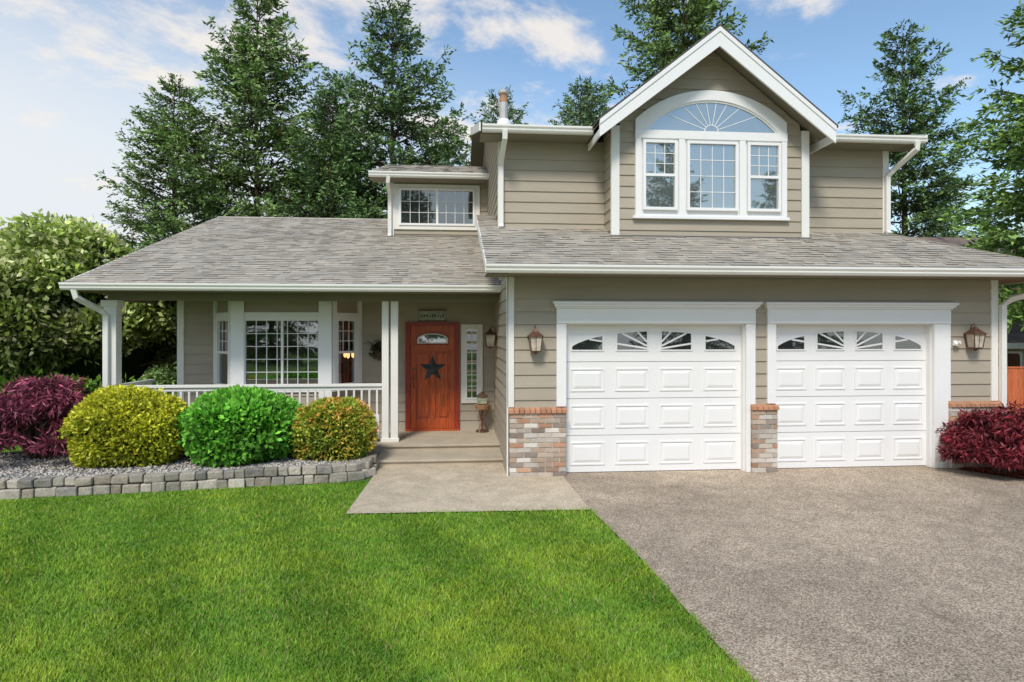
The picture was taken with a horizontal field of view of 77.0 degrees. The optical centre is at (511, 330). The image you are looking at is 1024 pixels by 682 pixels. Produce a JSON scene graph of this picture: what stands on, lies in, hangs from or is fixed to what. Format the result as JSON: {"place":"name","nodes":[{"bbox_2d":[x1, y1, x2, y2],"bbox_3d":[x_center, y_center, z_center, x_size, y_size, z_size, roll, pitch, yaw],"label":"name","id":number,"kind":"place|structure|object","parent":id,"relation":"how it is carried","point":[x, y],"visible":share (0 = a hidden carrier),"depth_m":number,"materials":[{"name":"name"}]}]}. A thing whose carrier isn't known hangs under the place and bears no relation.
{"place":"outdoors","nodes":[
{"label":"outdoors","id":0,"kind":"place"},
{"bbox_2d":[0,446,375,479],"bbox_3d":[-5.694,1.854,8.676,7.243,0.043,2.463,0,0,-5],"label":"gravel","id":1,"kind":"structure","parent":0,"point":[33,469],"depth_m":8.69,"materials":[{"name":"grey gravel"}]},
{"bbox_2d":[0,372,90,459],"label":"japanese maple","id":2,"kind":"object","parent":1,"relation":"on","point":[31,410],"visible":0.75,"depth_m":9.00,"materials":[{"name":"purple plant"}]},
{"bbox_2d":[56,384,188,468],"bbox_3d":[-5.436,1.329,9.211,1.752,1.179,1.720,0,0,-5],"label":"golden shrub","id":3,"kind":"object","parent":1,"relation":"on","point":[114,426],"visible":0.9,"depth_m":8.64,"materials":[{"name":"yellow plant"}]},
{"bbox_2d":[173,383,302,467],"bbox_3d":[-3.900,1.371,9.370,1.849,1.170,1.815,0,0,-5],"label":"green shrub","id":4,"kind":"object","parent":1,"relation":"on","point":[237,425],"visible":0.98,"depth_m":8.76,"materials":[{"name":"green plant"}]},
{"bbox_2d":[287,396,379,461],"bbox_3d":[-2.625,1.437,9.521,1.345,0.956,1.329,0,0,-5],"label":"burning bush shrub","id":5,"kind":"object","parent":1,"relation":"on","point":[330,428],"visible":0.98,"depth_m":9.13,"materials":[{"name":"yellow plant"}]},
{"bbox_2d":[0,371,1021,681],"bbox_3d":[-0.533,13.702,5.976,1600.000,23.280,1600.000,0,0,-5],"label":"ground","id":6,"kind":"structure","parent":0,"point":[489,511],"depth_m":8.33,"materials":[{"name":"green plant"}]},
{"bbox_2d":[0,369,149,437],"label":"hedge","id":7,"kind":"object","parent":6,"relation":"on","point":[91,386],"visible":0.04,"depth_m":12.04,"materials":[{"name":"green plant"}]},
{"bbox_2d":[0,208,176,393],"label":"dogwood tree","id":8,"kind":"object","parent":6,"relation":"on","point":[47,324],"visible":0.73,"depth_m":12.35,"materials":[{"name":"green plant"}]},
{"bbox_2d":[93,73,265,384],"bbox_3d":[-12.153,-2.900,24.269,7.512,13.196,8.712,0,0,-24],"label":"fir tree","id":9,"kind":"object","parent":6,"relation":"on","point":[167,220],"visible":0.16,"depth_m":23.30,"materials":[{"name":"green plant"}]},
{"bbox_2d":[0,453,377,499],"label":"retaining wall","id":10,"kind":"structure","parent":6,"relation":"on","point":[104,484],"depth_m":8.26,"materials":[{"name":"grey stone"}]},
{"bbox_2d":[136,0,346,392],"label":"fir tree","id":11,"kind":"object","parent":6,"relation":"on","point":[245,88],"visible":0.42,"depth_m":24.00,"materials":[{"name":"green plant"}]},
{"bbox_2d":[101,300,399,441],"bbox_3d":[-4.261,0.685,11.130,4.670,2.330,1.470,0,0,-5],"label":"porch railing","id":12,"kind":"object","parent":6,"relation":"on","point":[113,309],"visible":0.39,"depth_m":10.63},
{"bbox_2d":[374,415,378,434],"bbox_3d":[-2.320,1.560,10.582,0.260,0.340,0.027,0,0,-5],"label":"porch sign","id":13,"kind":"object","parent":12,"relation":"attached to","point":[377,417],"visible":0.18,"depth_m":10.59,"materials":[{"name":"white"}]},
{"bbox_2d":[220,321,353,383],"bbox_3d":[-4.112,0.615,13.729,3.850,2.370,3.920,0,0,-5],"label":"living room","id":14,"kind":"object","parent":6,"relation":"on","point":[346,372],"visible":0.23,"depth_m":15.55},
{"bbox_2d":[339,321,353,362],"bbox_3d":[-3.405,0.045,12.748,0.544,1.230,0.556,0,0,-5],"label":"chandelier","id":15,"kind":"object","parent":14,"relation":"hanging from","point":[345,355],"visible":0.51,"depth_m":12.74,"materials":[{"name":"yellow metal"}]},
{"bbox_2d":[260,86,387,218],"bbox_3d":[-6.604,-2.797,24.312,7.099,12.536,7.400,0,0,-41],"label":"fir tree","id":16,"kind":"object","parent":6,"relation":"on","point":[316,192],"visible":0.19,"depth_m":23.45,"materials":[{"name":"green plant"}]},
{"bbox_2d":[263,65,389,215],"bbox_3d":[-7.351,-3.984,28.473,9.466,15.139,8.483,0,0,-5],"label":"fir tree","id":17,"kind":"object","parent":6,"relation":"on","point":[327,74],"visible":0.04,"depth_m":27.98,"materials":[{"name":"green plant"}]},
{"bbox_2d":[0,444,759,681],"bbox_3d":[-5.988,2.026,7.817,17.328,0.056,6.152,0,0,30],"label":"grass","id":18,"kind":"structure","parent":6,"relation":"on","point":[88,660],"depth_m":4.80,"materials":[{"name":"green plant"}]},
{"bbox_2d":[298,0,471,218],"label":"fir tree","id":19,"kind":"object","parent":6,"relation":"on","point":[392,111],"visible":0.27,"depth_m":24.38,"materials":[{"name":"green plant"}]},
{"bbox_2d":[372,429,502,466],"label":"porch steps","id":20,"kind":"structure","parent":6,"relation":"on","point":[430,448],"depth_m":10.39,"materials":[{"name":"beige concrete"}]},
{"bbox_2d":[474,392,489,432],"bbox_3d":[-0.544,1.487,11.718,0.290,0.734,0.290,0,0,-5],"label":"birdhouse stand","id":21,"kind":"object","parent":20,"relation":"on","point":[482,405],"visible":1,"depth_m":11.64,"materials":[{"name":"brown wood"}]},
{"bbox_2d":[419,119,470,165],"bbox_3d":[-3.339,-3.039,29.940,7.674,13.552,8.000,0,0,36],"label":"fir tree","id":22,"kind":"object","parent":6,"relation":"on","point":[461,136],"visible":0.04,"depth_m":29.67,"materials":[{"name":"green plant"}]},
{"bbox_2d":[346,464,589,513],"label":"walkway","id":23,"kind":"structure","parent":6,"relation":"on","point":[431,488],"depth_m":8.14,"materials":[{"name":"beige concrete"}]},
{"bbox_2d":[458,84,528,165],"bbox_3d":[-0.372,-3.311,27.408,7.295,13.625,8.141,0,0,16],"label":"fir tree","id":24,"kind":"object","parent":6,"relation":"on","point":[511,112],"visible":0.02,"depth_m":26.90,"materials":[{"name":"green plant"}]},
{"bbox_2d":[548,75,611,125],"bbox_3d":[3.187,-3.411,26.544,8.519,13.625,7.635,0,0,-28],"label":"fir tree","id":25,"kind":"object","parent":6,"relation":"on","point":[572,118],"visible":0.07,"depth_m":25.97,"materials":[{"name":"green plant"}]},
{"bbox_2d":[561,76,610,125],"bbox_3d":[3.389,-3.875,29.144,8.634,15.246,9.000,0,0,-22],"label":"fir tree","id":26,"kind":"object","parent":6,"relation":"on","point":[603,96],"depth_m":29.03,"materials":[{"name":"green plant"}]},
{"bbox_2d":[184,51,990,471],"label":"siding walls","id":27,"kind":"structure","parent":6,"relation":"on","point":[556,185],"depth_m":10.65,"materials":[{"name":"beige wood"}]},
{"bbox_2d":[213,301,361,406],"bbox_3d":[-4.026,0.620,11.377,2.649,2.460,0.660,0,0,-5],"label":"bay window","id":28,"kind":"structure","parent":27,"relation":"attached to","point":[328,316],"depth_m":11.12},
{"bbox_2d":[364,338,390,360],"bbox_3d":[-2.446,0.353,11.687,0.515,0.443,0.357,0,0,-5],"label":"hanging plant","id":29,"kind":"object","parent":27,"relation":"hanging from","point":[376,348],"visible":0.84,"depth_m":11.65,"materials":[{"name":"green plant"}]},
{"bbox_2d":[405,322,458,430],"bbox_3d":[-1.467,0.850,11.857,0.985,2.000,0.120,0,0,-5],"label":"front door","id":30,"kind":"structure","parent":27,"relation":"attached to","point":[433,405],"depth_m":11.87,"materials":[{"name":"red wood"}]},
{"bbox_2d":[421,356,445,379],"bbox_3d":[-1.461,0.686,11.842,0.485,0.461,0.050,0,0,-5],"label":"star ornament","id":31,"kind":"object","parent":30,"relation":"attached to","point":[432,367],"visible":1,"depth_m":11.85,"materials":[{"name":"black metal"}]},
{"bbox_2d":[418,310,445,320],"bbox_3d":[-1.472,-0.270,11.879,0.520,0.210,0.030,0,0,-5],"label":"wall plaque","id":32,"kind":"object","parent":27,"relation":"attached to","point":[431,315],"depth_m":11.87,"materials":[{"name":"grey metal"}]},
{"bbox_2d":[461,324,482,402],"bbox_3d":[-0.745,0.620,11.951,0.400,1.460,0.060,0,0,-5],"label":"sidelight window","id":33,"kind":"structure","parent":27,"relation":"attached to","point":[468,396],"depth_m":11.94,"materials":[{"name":"white glass"}]},
{"bbox_2d":[484,326,496,348],"bbox_3d":[-0.383,0.126,11.311,0.216,0.423,0.216,0,0,-5],"label":"wall lantern","id":34,"kind":"object","parent":27,"relation":"attached to","point":[490,337],"depth_m":11.24,"materials":[{"name":"brown metal"}]},
{"bbox_2d":[527,325,543,353],"bbox_3d":[0.327,0.130,8.941,0.211,0.414,0.211,0,0,-5],"label":"wall lantern","id":35,"kind":"object","parent":27,"relation":"attached to","point":[535,336],"depth_m":8.87,"materials":[{"name":"brown metal"}]},
{"bbox_2d":[59,26,1023,412],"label":"gutters and fascia","id":36,"kind":"object","parent":27,"relation":"attached to","point":[743,56],"visible":0.84,"depth_m":10.14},
{"bbox_2d":[62,24,1023,284],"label":"roof shingles","id":37,"kind":"object","parent":27,"relation":"on","point":[284,250],"visible":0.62,"depth_m":10.58,"materials":[{"name":"grey"}]},
{"bbox_2d":[497,89,510,123],"bbox_3d":[-0.184,-4.950,14.441,0.392,0.900,0.392,0,0,-5],"label":"chimney flue","id":38,"kind":"object","parent":37,"relation":"on","point":[503,107],"visible":0.87,"depth_m":14.36,"materials":[{"name":"metal"}]},
{"bbox_2d":[177,125,997,475],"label":"trim boards","id":39,"kind":"object","parent":27,"relation":"attached to","point":[933,319],"depth_m":9.37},
{"bbox_2d":[566,325,740,472],"bbox_3d":[2.062,0.990,9.348,2.606,2.121,0.054,0,0,-5],"label":"garage door","id":40,"kind":"structure","parent":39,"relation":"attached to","point":[657,412],"depth_m":9.33,"materials":[{"name":"white metal"}]},
{"bbox_2d":[776,325,925,468],"bbox_3d":[5.040,0.990,9.614,2.426,2.121,0.054,0,0,-5],"label":"garage door","id":41,"kind":"structure","parent":39,"relation":"attached to","point":[864,410],"depth_m":9.60,"materials":[{"name":"white metal"}]},
{"bbox_2d":[394,90,789,229],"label":"windows","id":42,"kind":"structure","parent":27,"relation":"attached to","point":[709,155],"depth_m":10.52,"materials":[{"name":"white glass"}]},
{"bbox_2d":[417,235,809,238],"bbox_3d":[1.563,-1.755,11.753,9.802,0.650,3.282,0,0,23],"label":"roof flashing","id":43,"kind":"object","parent":27,"relation":"attached to","point":[670,236],"visible":0.21,"depth_m":10.52,"materials":[{"name":"grey metal"}]},
{"bbox_2d":[508,401,1003,476],"bbox_3d":[3.635,1.556,9.755,7.474,0.987,1.036,0,0,-5],"label":"brick wainscot","id":44,"kind":"object","parent":27,"relation":"attached to","point":[537,441],"visible":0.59,"depth_m":9.00,"materials":[{"name":"brown brick"}]},
{"bbox_2d":[952,340,961,345],"bbox_3d":[6.616,0.193,9.555,0.092,0.085,0.102,0,0,-5],"label":"security sensor","id":45,"kind":"object","parent":27,"relation":"attached to","point":[955,342],"visible":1,"depth_m":9.57,"materials":[{"name":"white plastic"}]},
{"bbox_2d":[963,323,987,350],"bbox_3d":[6.861,0.100,9.524,0.211,0.414,0.211,0,0,-5],"label":"wall lantern","id":46,"kind":"object","parent":27,"relation":"attached to","point":[975,335],"depth_m":9.46,"materials":[{"name":"brown metal"}]},
{"bbox_2d":[600,0,773,104],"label":"fir tree","id":47,"kind":"object","parent":6,"relation":"on","point":[694,14],"visible":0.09,"depth_m":24.39,"materials":[{"name":"green plant"}]},
{"bbox_2d":[837,19,1003,238],"bbox_3d":[17.292,-4.711,27.611,9.593,16.940,10.000,0,0,22],"label":"fir tree","id":48,"kind":"object","parent":6,"relation":"on","point":[925,206],"visible":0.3,"depth_m":26.77,"materials":[{"name":"green plant"}]},
{"bbox_2d":[910,198,965,236],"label":"fir tree","id":49,"kind":"object","parent":6,"relation":"on","point":[927,222],"visible":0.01,"depth_m":30.61,"materials":[{"name":"green plant"}]},
{"bbox_2d":[913,237,1023,368],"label":"neighbour house","id":50,"kind":"structure","parent":6,"relation":"on","point":[1015,346],"depth_m":18.37,"materials":[{"name":"grey glass"}]},
{"bbox_2d":[935,0,1023,333],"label":"fir tree","id":51,"kind":"object","parent":6,"relation":"on","point":[1009,138],"visible":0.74,"depth_m":16.59,"materials":[{"name":"green plant"}]},
{"bbox_2d":[936,400,1023,474],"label":"japanese maple","id":52,"kind":"object","parent":6,"relation":"on","point":[993,440],"visible":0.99,"depth_m":9.00,"materials":[{"name":"red plant"}]},
{"bbox_2d":[969,206,1011,236],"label":"fir tree","id":53,"kind":"object","parent":6,"relation":"on","point":[993,224],"depth_m":25.72,"materials":[{"name":"green plant"}]},
{"bbox_2d":[960,466,1023,478],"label":"mulch bed","id":54,"kind":"object","parent":6,"relation":"on","point":[975,469],"visible":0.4,"depth_m":9.25,"materials":[{"name":"wood"}]},
{"bbox_2d":[998,366,1023,414],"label":"wooden fence","id":55,"kind":"object","parent":6,"relation":"on","point":[1015,383],"visible":0.11,"depth_m":13.60,"materials":[{"name":"orange wood"}]},
{"bbox_2d":[0,0,1023,254],"label":"sky","id":56,"kind":"structure","parent":0,"point":[70,70],"materials":[{"name":"blue"}]},
{"bbox_2d":[564,466,1023,681],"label":"driveway","id":57,"kind":"structure","parent":0,"point":[883,574],"depth_m":5.69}
]}

